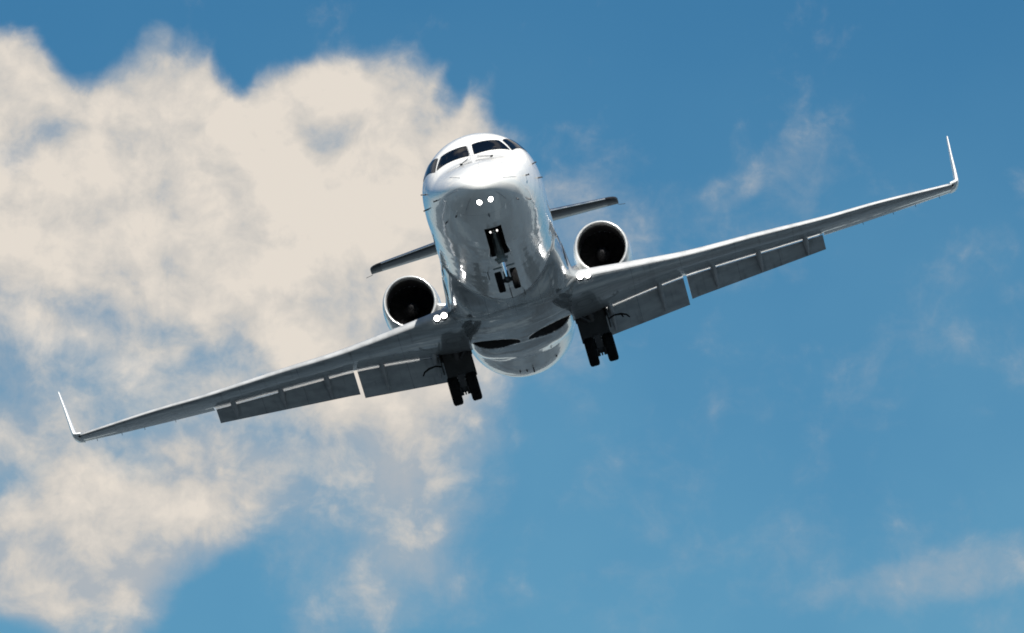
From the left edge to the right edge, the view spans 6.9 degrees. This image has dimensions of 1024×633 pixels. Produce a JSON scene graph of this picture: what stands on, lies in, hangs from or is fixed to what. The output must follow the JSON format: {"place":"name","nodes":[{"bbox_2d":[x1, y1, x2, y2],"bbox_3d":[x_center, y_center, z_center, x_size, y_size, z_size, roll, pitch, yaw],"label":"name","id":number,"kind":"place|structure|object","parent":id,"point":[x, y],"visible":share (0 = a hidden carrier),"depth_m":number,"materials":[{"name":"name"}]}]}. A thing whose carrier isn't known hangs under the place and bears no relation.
{"place":"outdoors","nodes":[
{"label":"outdoors","id":0,"kind":"place"},
{"bbox_2d":[58,133,958,442],"bbox_3d":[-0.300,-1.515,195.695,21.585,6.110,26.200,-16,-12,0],"label":"passenger jet","id":1,"kind":"object","parent":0,"point":[524,297],"visible":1,"depth_m":195.27,"materials":[{"name":"white paint"}]},
{"bbox_2d":[0,0,1023,632],"label":"sky","id":2,"kind":"structure","parent":0,"point":[198,197],"materials":[{"name":"blue"}]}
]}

